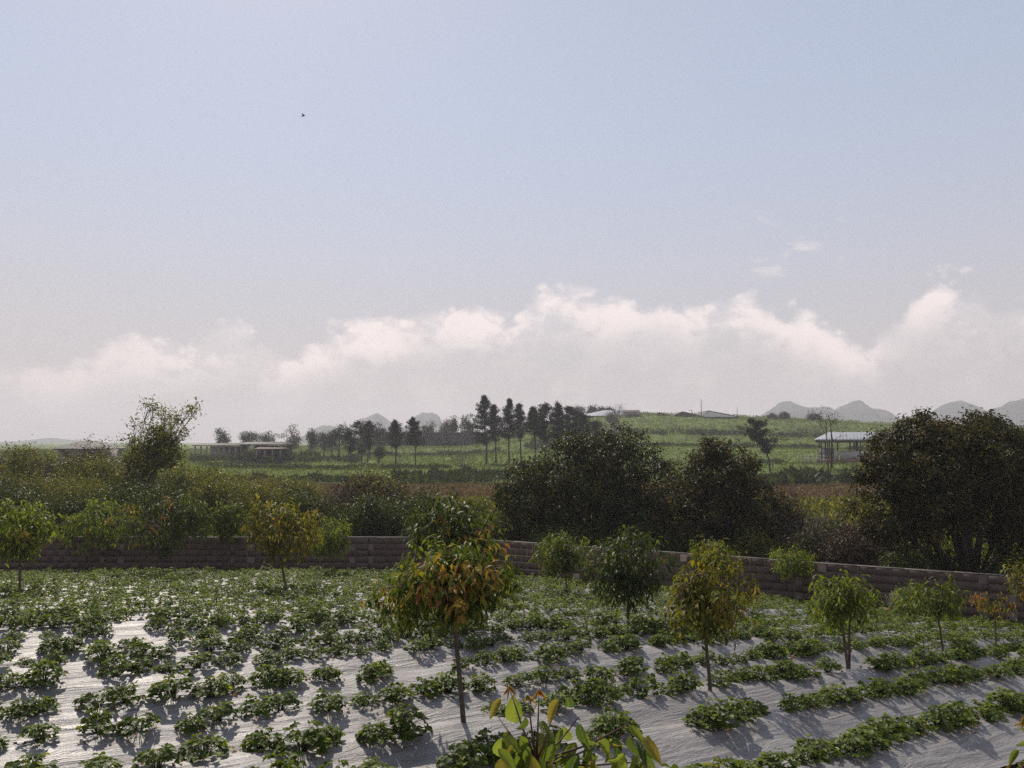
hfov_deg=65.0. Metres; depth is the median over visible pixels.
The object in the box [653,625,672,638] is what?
strawberry plant
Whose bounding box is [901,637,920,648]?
strawberry plant
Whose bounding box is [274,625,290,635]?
strawberry plant
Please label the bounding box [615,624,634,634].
strawberry plant
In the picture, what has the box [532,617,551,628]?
strawberry plant
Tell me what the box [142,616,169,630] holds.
strawberry plant
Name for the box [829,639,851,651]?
strawberry plant
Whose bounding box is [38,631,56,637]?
strawberry plant
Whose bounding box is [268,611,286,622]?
strawberry plant
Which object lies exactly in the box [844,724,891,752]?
strawberry plant
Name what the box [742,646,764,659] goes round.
strawberry plant
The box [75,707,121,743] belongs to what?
strawberry plant
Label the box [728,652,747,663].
strawberry plant
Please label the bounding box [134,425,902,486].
bank scrub
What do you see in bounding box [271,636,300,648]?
strawberry plant
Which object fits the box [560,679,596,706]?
strawberry plant
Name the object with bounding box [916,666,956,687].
strawberry plant
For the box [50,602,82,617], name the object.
strawberry plant
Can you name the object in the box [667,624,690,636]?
strawberry plant
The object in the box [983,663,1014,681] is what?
strawberry plant
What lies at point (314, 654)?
strawberry plant
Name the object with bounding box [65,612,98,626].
strawberry plant
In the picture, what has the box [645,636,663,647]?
strawberry plant
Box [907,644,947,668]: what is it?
strawberry plant
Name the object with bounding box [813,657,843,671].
strawberry plant
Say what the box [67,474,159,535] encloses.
shrub
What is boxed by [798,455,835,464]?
rail fence
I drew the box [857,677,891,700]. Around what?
strawberry plant
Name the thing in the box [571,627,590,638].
strawberry plant
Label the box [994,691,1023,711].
strawberry plant
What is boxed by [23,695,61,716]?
strawberry plant
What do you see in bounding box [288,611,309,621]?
strawberry plant
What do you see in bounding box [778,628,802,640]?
strawberry plant
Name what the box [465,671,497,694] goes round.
strawberry plant
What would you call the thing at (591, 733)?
strawberry plant
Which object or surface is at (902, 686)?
strawberry plant
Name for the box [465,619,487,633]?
strawberry plant
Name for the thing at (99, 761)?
strawberry plant
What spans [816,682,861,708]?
strawberry plant
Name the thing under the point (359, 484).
thicket tree
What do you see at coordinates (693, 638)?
strawberry plant
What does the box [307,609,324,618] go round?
strawberry plant
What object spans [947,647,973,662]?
strawberry plant
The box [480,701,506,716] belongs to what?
strawberry plant
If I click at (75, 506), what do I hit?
shrub
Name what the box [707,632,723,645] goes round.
strawberry plant
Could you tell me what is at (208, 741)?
strawberry plant
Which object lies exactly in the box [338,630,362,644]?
strawberry plant
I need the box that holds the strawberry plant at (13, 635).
[3,629,28,641]
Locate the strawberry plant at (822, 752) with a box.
[790,734,842,763]
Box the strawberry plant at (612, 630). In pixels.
[604,623,626,638]
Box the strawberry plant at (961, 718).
[939,700,976,733]
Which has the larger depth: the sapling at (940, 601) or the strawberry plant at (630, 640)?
the sapling at (940, 601)
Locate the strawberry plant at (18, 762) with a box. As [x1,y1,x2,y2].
[4,752,58,767]
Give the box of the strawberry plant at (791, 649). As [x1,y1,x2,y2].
[781,640,803,657]
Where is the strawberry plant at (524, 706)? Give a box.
[518,698,534,714]
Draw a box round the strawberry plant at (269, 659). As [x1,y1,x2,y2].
[252,649,284,665]
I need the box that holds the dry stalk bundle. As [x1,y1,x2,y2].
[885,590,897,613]
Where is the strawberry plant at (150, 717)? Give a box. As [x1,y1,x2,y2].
[115,712,161,737]
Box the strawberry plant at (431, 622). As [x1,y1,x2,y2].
[418,616,434,628]
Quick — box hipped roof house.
[52,441,127,468]
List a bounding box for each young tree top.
[489,686,661,767]
[1006,716,1023,767]
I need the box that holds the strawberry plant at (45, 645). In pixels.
[35,634,74,652]
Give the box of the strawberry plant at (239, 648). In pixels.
[223,638,251,652]
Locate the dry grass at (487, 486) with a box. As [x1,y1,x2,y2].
[151,481,1000,503]
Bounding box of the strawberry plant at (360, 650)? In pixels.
[353,645,375,656]
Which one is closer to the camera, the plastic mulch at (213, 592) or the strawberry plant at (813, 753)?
the strawberry plant at (813, 753)
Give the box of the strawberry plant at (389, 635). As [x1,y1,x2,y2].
[377,624,402,640]
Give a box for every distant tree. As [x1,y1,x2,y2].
[213,427,231,442]
[236,430,256,446]
[241,448,268,463]
[254,430,279,441]
[270,446,296,462]
[278,423,302,450]
[303,428,318,450]
[314,431,331,454]
[323,430,340,454]
[328,422,350,457]
[371,422,389,447]
[371,444,387,465]
[391,422,404,455]
[422,420,436,431]
[439,417,450,431]
[448,416,458,431]
[458,414,477,431]
[572,404,587,416]
[586,404,597,413]
[597,406,605,411]
[604,412,616,423]
[767,412,778,419]
[776,411,790,419]
[805,412,820,420]
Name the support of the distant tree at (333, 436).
on the hill ground at (650, 418)
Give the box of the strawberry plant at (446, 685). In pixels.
[430,668,469,697]
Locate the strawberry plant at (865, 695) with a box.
[845,686,868,700]
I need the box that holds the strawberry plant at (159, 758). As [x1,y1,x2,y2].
[131,742,183,767]
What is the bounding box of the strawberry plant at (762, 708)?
[735,697,770,715]
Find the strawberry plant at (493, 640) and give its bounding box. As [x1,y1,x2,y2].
[481,634,502,646]
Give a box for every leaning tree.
[108,394,206,493]
[736,418,788,472]
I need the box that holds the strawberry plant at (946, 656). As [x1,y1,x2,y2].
[929,650,959,665]
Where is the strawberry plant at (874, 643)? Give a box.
[865,638,886,647]
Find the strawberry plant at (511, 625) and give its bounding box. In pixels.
[503,616,524,629]
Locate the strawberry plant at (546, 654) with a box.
[529,643,568,667]
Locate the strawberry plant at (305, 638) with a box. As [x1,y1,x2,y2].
[299,631,326,646]
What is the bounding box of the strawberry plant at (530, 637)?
[517,630,539,643]
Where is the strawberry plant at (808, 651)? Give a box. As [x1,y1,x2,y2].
[794,639,821,659]
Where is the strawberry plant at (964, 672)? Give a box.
[941,663,976,686]
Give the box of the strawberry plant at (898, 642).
[890,638,906,647]
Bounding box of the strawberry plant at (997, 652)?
[987,647,1010,659]
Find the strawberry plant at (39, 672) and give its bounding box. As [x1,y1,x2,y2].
[19,659,68,688]
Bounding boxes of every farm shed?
[585,410,637,416]
[622,410,639,415]
[670,411,702,416]
[696,410,738,417]
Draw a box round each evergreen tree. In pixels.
[481,419,684,546]
[639,434,799,554]
[838,406,1023,573]
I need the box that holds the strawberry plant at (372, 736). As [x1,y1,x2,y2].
[354,718,395,745]
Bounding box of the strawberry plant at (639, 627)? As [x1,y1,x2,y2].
[623,615,650,636]
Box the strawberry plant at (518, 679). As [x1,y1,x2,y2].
[501,671,534,687]
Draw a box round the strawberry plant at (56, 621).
[33,611,68,629]
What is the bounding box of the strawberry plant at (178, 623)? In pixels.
[166,618,189,632]
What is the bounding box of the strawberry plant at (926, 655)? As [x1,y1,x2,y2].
[914,650,937,664]
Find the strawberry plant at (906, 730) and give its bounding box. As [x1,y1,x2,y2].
[871,712,919,741]
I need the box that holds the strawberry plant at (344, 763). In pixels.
[317,759,348,767]
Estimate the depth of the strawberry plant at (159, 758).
5.61 m
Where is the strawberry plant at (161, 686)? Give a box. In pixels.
[144,670,195,706]
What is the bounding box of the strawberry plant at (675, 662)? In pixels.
[652,652,680,669]
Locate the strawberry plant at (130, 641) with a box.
[117,636,141,646]
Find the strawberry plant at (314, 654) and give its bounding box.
[301,643,332,658]
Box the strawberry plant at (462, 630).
[458,621,476,636]
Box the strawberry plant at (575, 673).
[558,666,583,680]
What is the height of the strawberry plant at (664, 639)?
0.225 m
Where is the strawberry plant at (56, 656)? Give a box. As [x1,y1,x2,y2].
[41,649,68,664]
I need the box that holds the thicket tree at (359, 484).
[349,460,408,503]
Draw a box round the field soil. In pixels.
[730,747,1023,767]
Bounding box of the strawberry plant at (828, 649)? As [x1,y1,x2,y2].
[813,641,836,651]
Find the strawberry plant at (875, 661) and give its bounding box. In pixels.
[860,656,893,671]
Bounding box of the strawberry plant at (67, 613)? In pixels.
[60,610,77,617]
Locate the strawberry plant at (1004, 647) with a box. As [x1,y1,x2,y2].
[986,642,1009,652]
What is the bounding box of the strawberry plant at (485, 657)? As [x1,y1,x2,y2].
[474,650,500,665]
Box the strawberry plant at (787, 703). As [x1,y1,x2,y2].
[776,693,816,714]
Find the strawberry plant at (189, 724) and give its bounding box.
[174,712,206,734]
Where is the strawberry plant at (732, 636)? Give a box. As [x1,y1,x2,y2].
[720,632,738,640]
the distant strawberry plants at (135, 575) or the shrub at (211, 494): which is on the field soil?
the distant strawberry plants at (135, 575)
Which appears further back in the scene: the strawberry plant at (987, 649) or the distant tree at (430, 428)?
the distant tree at (430, 428)
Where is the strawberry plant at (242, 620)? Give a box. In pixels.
[230,612,254,625]
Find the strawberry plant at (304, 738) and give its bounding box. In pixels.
[272,720,331,758]
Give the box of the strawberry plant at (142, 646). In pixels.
[121,637,158,659]
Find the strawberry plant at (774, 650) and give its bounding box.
[754,642,787,659]
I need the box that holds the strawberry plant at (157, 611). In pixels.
[145,608,170,619]
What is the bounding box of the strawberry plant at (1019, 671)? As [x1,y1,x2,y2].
[1006,662,1023,676]
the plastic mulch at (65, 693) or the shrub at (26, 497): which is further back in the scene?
the shrub at (26, 497)
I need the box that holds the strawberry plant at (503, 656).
[492,645,518,663]
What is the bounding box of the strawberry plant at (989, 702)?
[967,699,1007,721]
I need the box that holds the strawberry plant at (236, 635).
[227,628,256,640]
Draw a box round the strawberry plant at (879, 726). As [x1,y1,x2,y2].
[860,716,905,748]
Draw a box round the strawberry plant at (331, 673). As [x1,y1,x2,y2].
[308,662,344,682]
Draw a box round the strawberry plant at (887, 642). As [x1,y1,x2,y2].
[874,634,896,648]
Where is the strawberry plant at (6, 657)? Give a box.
[0,652,13,669]
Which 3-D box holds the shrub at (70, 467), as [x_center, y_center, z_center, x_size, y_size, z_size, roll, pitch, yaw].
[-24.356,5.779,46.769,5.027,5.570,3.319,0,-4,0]
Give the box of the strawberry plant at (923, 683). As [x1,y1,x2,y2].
[899,678,930,694]
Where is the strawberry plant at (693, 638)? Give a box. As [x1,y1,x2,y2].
[681,632,701,642]
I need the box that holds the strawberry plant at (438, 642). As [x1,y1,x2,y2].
[416,632,444,650]
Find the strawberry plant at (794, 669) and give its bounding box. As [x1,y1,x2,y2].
[773,659,808,680]
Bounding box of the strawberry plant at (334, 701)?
[306,688,349,716]
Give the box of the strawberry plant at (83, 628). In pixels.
[71,622,95,637]
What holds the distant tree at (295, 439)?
on the hill ground at (650, 418)
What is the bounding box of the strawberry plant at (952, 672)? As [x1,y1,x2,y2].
[937,666,968,685]
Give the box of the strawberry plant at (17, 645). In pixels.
[0,637,22,654]
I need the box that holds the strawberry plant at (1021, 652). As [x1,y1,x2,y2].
[1016,648,1023,655]
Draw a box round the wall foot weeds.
[525,576,1023,627]
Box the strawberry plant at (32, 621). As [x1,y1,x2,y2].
[20,612,49,629]
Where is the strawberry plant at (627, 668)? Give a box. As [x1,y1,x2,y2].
[608,657,642,677]
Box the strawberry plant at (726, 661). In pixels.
[713,653,738,668]
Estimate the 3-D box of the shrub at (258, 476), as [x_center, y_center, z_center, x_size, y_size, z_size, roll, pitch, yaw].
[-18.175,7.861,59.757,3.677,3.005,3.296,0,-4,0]
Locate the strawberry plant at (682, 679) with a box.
[666,669,704,692]
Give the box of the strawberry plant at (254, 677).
[247,664,286,688]
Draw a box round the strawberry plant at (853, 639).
[846,636,859,646]
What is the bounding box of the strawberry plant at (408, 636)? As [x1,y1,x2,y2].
[396,629,419,638]
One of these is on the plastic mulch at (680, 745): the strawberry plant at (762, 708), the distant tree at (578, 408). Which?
the strawberry plant at (762, 708)
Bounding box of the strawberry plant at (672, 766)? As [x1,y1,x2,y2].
[662,763,677,767]
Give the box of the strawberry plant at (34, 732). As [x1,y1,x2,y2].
[13,723,60,745]
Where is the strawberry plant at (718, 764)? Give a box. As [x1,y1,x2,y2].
[682,756,744,767]
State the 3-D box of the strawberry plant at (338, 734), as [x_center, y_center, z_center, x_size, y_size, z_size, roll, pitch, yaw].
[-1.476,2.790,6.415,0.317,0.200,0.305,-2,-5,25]
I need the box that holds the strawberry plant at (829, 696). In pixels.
[805,692,836,708]
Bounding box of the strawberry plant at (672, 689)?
[659,682,683,695]
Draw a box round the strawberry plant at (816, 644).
[797,638,826,652]
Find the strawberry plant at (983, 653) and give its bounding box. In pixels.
[972,645,990,657]
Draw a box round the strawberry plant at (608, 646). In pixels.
[596,639,623,653]
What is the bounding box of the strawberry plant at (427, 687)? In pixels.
[408,676,443,700]
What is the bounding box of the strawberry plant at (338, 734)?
[312,721,344,746]
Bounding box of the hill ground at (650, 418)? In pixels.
[0,413,1023,573]
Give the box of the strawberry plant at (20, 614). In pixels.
[11,610,32,619]
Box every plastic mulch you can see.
[0,579,542,598]
[0,582,568,602]
[0,585,598,607]
[0,589,614,613]
[0,596,734,629]
[0,600,784,640]
[0,604,818,652]
[0,609,815,666]
[0,613,925,684]
[0,620,981,709]
[0,626,1022,743]
[0,636,1023,767]
[1,578,429,594]
[3,572,323,582]
[4,591,670,619]
[10,576,396,590]
[15,574,397,587]
[23,572,374,585]
[122,652,1023,767]
[413,671,1023,767]
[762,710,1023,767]
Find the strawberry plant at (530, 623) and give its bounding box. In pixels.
[517,615,541,630]
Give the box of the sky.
[0,0,1023,442]
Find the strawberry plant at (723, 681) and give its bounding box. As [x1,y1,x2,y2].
[705,668,743,689]
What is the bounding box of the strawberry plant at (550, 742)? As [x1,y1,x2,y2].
[516,730,553,747]
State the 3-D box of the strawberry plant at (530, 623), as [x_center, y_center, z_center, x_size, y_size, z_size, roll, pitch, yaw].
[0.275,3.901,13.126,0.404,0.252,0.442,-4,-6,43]
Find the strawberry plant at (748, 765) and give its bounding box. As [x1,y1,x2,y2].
[734,760,759,767]
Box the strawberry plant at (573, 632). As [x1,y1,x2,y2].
[553,626,580,641]
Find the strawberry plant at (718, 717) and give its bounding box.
[693,697,748,730]
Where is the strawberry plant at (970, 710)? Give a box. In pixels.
[950,706,981,726]
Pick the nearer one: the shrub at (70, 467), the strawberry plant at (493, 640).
the strawberry plant at (493, 640)
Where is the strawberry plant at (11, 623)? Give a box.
[0,612,29,629]
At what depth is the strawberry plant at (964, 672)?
10.07 m
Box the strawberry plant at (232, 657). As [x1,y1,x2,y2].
[215,651,244,666]
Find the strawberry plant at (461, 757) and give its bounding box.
[436,739,488,767]
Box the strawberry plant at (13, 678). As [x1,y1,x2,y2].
[0,669,24,690]
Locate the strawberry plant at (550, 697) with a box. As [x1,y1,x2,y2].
[534,689,576,713]
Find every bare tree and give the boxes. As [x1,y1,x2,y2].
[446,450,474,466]
[605,405,628,428]
[808,405,849,479]
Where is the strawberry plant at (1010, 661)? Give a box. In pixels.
[999,654,1023,669]
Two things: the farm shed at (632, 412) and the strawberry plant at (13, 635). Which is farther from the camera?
the farm shed at (632, 412)
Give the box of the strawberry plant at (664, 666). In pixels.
[653,659,674,673]
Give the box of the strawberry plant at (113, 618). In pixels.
[101,612,128,621]
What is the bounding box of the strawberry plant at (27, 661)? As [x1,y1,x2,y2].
[12,657,37,665]
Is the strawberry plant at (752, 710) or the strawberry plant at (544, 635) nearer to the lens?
the strawberry plant at (752, 710)
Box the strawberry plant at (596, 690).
[577,677,622,712]
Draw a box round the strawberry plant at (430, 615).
[425,610,440,623]
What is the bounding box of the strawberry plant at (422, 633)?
[414,626,438,639]
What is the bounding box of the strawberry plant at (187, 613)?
[172,606,197,617]
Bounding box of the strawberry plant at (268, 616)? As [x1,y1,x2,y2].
[250,609,276,625]
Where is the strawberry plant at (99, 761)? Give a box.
[78,751,124,767]
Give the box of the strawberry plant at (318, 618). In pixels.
[306,606,332,625]
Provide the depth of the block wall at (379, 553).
28.45 m
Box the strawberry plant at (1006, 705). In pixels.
[985,687,1023,715]
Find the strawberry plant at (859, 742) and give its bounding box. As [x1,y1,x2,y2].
[829,732,874,763]
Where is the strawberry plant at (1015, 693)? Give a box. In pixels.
[1007,689,1023,706]
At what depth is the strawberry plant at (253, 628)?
11.55 m
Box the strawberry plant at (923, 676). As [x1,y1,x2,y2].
[900,669,938,686]
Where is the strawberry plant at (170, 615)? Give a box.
[156,608,182,618]
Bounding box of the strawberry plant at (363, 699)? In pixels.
[349,691,379,709]
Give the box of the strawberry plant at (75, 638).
[51,635,86,653]
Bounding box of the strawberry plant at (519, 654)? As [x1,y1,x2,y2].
[502,644,533,660]
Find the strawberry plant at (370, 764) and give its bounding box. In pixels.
[351,756,396,767]
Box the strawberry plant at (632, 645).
[619,633,642,651]
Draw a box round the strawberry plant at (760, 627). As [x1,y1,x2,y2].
[746,624,768,636]
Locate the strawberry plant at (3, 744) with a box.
[0,734,9,748]
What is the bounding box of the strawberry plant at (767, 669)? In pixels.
[749,664,780,682]
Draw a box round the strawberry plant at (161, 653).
[150,645,175,661]
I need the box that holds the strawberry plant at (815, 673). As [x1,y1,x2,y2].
[795,663,823,680]
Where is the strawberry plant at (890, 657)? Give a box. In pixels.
[870,652,903,672]
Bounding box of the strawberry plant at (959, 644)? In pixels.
[942,638,983,659]
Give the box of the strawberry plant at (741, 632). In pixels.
[729,627,751,639]
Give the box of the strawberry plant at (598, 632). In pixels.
[588,624,611,639]
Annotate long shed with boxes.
[192,443,250,456]
[240,442,293,455]
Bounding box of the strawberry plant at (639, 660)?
[620,655,648,674]
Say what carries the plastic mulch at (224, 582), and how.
on the field soil
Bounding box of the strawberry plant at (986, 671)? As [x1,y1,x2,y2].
[970,667,991,679]
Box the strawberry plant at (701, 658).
[693,650,717,665]
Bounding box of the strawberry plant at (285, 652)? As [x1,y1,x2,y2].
[276,643,306,661]
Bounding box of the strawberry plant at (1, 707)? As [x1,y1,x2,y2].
[0,699,4,713]
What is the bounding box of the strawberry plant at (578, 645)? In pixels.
[567,637,593,655]
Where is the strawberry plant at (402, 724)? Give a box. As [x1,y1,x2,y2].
[377,702,432,742]
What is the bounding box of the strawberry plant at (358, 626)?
[352,622,367,628]
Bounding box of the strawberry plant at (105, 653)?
[83,639,124,666]
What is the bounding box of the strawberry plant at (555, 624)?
[542,615,568,630]
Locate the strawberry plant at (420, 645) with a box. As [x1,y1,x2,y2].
[403,639,434,653]
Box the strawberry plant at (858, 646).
[851,638,869,651]
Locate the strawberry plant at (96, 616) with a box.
[89,611,108,623]
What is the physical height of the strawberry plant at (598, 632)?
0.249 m
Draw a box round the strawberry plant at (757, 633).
[749,628,766,636]
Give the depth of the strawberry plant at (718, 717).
7.34 m
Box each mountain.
[0,438,107,442]
[298,413,391,442]
[401,412,443,431]
[760,400,901,423]
[929,400,984,423]
[979,398,1023,426]
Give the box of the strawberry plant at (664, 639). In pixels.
[649,630,674,646]
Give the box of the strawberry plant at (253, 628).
[238,619,263,637]
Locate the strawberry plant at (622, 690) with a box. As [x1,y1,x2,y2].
[605,684,633,698]
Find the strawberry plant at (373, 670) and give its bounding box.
[355,662,392,685]
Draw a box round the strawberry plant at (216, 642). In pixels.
[187,635,229,652]
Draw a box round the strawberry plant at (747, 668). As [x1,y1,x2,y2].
[735,666,758,683]
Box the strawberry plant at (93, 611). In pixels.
[83,607,104,617]
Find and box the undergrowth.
[47,494,1023,572]
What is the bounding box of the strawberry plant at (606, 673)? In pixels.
[582,664,615,684]
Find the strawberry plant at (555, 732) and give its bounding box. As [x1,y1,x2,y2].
[540,723,567,747]
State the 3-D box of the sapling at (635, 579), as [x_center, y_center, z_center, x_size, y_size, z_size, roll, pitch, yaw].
[2.062,3.547,14.340,1.871,2.040,1.639,0,-4,0]
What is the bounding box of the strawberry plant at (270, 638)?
[251,630,281,648]
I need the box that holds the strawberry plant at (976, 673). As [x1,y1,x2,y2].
[956,664,986,682]
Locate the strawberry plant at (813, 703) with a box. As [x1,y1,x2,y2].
[797,693,823,709]
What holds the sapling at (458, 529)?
on the field soil
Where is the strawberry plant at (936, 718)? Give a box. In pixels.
[918,705,961,731]
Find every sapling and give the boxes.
[0,497,69,590]
[49,497,147,569]
[109,489,213,573]
[204,498,250,569]
[231,494,326,589]
[306,516,355,577]
[355,531,525,722]
[401,485,512,629]
[527,527,595,595]
[575,524,679,622]
[660,538,765,690]
[688,534,746,599]
[766,545,819,599]
[803,569,885,669]
[883,582,932,617]
[893,574,971,653]
[966,591,1020,645]
[1000,559,1023,601]
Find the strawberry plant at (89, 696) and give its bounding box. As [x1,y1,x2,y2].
[72,687,119,711]
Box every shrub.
[0,434,55,492]
[0,440,52,489]
[0,459,112,511]
[0,471,53,505]
[0,485,64,533]
[2,442,64,498]
[26,485,119,536]
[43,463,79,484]
[44,444,96,478]
[51,441,132,494]
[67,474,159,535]
[73,453,159,496]
[75,432,132,479]
[99,465,170,499]
[104,473,216,536]
[150,455,236,498]
[179,468,264,532]
[198,467,257,496]
[223,476,291,525]
[242,471,327,505]
[248,469,284,485]
[257,482,345,535]
[309,491,363,533]
[317,467,414,528]
[320,488,422,536]
[377,482,442,536]
[394,499,476,537]
[435,488,495,520]
[474,501,535,541]
[522,513,616,547]
[591,510,697,552]
[722,521,799,559]
[753,484,815,546]
[768,510,831,557]
[775,512,859,561]
[786,502,827,536]
[802,520,901,566]
[824,505,921,565]
[872,534,991,573]
[970,536,1023,574]
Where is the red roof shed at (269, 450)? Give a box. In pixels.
[254,447,289,456]
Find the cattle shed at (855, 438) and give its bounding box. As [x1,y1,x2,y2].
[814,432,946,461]
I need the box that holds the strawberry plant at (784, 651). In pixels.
[754,640,793,659]
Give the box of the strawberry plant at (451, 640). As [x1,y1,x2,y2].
[443,637,462,647]
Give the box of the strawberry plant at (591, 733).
[577,726,614,748]
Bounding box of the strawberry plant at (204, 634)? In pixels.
[192,625,221,642]
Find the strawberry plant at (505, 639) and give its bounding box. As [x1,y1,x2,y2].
[500,633,515,642]
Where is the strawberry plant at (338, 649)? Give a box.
[325,641,354,656]
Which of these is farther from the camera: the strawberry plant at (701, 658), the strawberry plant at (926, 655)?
the strawberry plant at (926, 655)
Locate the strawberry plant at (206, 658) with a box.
[176,651,217,668]
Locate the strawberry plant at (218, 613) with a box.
[208,611,227,621]
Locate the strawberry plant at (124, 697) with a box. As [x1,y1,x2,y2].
[105,682,145,710]
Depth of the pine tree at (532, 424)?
127.35 m
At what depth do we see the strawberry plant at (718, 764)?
5.57 m
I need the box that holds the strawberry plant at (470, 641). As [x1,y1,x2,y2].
[460,633,488,650]
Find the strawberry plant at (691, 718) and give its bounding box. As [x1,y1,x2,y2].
[681,708,716,733]
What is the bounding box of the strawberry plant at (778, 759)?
[753,748,800,767]
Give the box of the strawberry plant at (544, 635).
[534,629,556,640]
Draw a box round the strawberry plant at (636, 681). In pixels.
[621,673,661,699]
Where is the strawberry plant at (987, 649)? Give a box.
[981,644,1000,653]
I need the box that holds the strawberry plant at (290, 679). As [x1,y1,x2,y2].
[268,663,310,690]
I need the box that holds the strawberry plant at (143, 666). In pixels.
[124,656,156,674]
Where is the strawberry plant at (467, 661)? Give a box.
[450,656,475,670]
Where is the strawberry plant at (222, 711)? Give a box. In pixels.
[195,700,239,725]
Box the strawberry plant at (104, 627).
[88,623,115,633]
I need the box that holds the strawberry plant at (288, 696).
[263,689,302,711]
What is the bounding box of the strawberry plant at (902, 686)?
[889,677,924,697]
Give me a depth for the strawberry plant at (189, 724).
6.66 m
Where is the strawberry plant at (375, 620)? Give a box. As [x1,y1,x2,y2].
[368,617,389,626]
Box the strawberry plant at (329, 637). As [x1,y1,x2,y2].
[314,628,341,646]
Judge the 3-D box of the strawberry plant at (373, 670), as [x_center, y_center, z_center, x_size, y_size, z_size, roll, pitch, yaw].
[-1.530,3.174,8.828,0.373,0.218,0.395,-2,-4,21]
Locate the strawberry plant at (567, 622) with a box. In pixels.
[562,621,573,630]
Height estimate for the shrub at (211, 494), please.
3.675 m
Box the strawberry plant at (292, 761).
[250,752,306,767]
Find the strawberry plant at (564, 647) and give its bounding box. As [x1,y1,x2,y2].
[547,641,576,659]
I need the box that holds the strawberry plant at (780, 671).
[766,660,800,680]
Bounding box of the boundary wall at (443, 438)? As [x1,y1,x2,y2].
[374,429,487,445]
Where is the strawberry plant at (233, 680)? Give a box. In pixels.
[214,670,247,692]
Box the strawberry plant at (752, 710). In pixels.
[723,697,764,723]
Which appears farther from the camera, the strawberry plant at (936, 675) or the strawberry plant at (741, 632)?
the strawberry plant at (741, 632)
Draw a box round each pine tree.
[337,430,361,463]
[346,420,371,463]
[357,420,380,462]
[384,419,405,463]
[402,417,428,464]
[461,395,505,463]
[483,404,505,463]
[492,398,523,462]
[512,403,528,460]
[521,405,547,462]
[527,401,563,460]
[547,401,566,457]
[557,405,584,440]
[566,411,593,439]
[580,420,609,440]
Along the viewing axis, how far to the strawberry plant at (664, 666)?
9.85 m
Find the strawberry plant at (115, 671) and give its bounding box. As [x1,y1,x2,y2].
[96,654,138,678]
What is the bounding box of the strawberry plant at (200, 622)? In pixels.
[187,612,211,628]
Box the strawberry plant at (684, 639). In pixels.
[664,631,688,646]
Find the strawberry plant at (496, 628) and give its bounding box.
[483,621,505,634]
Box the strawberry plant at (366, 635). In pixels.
[354,627,380,641]
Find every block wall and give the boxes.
[0,536,437,572]
[476,538,1023,622]
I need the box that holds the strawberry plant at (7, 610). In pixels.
[0,605,22,617]
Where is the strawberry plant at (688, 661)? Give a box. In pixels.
[667,651,697,668]
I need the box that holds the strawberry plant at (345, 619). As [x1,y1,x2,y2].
[330,609,353,624]
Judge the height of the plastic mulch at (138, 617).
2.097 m
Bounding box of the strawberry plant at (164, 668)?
[153,660,179,672]
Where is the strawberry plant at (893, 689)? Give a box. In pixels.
[869,677,900,695]
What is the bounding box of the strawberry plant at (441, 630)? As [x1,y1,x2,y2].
[433,623,457,637]
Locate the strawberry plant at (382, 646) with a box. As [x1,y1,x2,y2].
[371,637,393,652]
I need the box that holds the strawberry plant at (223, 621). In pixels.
[209,610,236,628]
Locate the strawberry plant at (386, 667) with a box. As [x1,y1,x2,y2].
[362,659,395,677]
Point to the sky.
(740, 207)
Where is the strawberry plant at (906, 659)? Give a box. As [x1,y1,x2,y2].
[890,651,918,669]
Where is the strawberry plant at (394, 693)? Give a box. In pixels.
[377,682,414,705]
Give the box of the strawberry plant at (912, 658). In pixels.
[900,653,923,667]
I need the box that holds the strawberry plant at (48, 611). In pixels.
[30,607,58,619]
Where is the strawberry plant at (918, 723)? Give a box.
[906,716,937,735]
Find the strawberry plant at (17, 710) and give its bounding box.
[0,698,39,722]
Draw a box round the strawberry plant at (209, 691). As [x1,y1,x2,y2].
[188,675,237,701]
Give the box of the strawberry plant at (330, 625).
[317,620,340,632]
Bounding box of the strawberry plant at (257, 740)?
[238,725,283,752]
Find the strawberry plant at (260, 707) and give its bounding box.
[237,693,276,719]
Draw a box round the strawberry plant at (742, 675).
[723,670,748,682]
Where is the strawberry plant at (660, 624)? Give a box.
[649,620,669,629]
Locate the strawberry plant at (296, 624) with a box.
[283,613,314,633]
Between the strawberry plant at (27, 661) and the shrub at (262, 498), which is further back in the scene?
the shrub at (262, 498)
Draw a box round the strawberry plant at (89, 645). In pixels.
[87,639,112,647]
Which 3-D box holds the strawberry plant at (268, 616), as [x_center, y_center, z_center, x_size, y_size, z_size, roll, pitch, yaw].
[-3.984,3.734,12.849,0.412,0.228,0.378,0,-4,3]
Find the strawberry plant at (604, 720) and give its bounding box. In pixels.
[589,706,642,738]
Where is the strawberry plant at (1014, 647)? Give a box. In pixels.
[1002,638,1023,651]
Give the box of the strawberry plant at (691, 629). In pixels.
[682,625,697,634]
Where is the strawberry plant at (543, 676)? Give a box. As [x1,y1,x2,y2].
[529,665,561,686]
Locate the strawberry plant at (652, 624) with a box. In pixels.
[633,617,661,633]
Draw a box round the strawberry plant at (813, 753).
[788,747,821,767]
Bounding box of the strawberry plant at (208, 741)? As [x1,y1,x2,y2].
[175,732,236,762]
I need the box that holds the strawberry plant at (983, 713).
[974,704,1004,723]
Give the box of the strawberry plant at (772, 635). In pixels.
[758,629,780,641]
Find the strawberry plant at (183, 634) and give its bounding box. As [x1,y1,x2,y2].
[164,628,192,643]
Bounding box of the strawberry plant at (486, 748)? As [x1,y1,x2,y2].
[464,727,514,767]
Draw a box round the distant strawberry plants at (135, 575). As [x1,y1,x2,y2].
[0,564,1023,649]
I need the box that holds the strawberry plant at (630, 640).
[607,633,644,650]

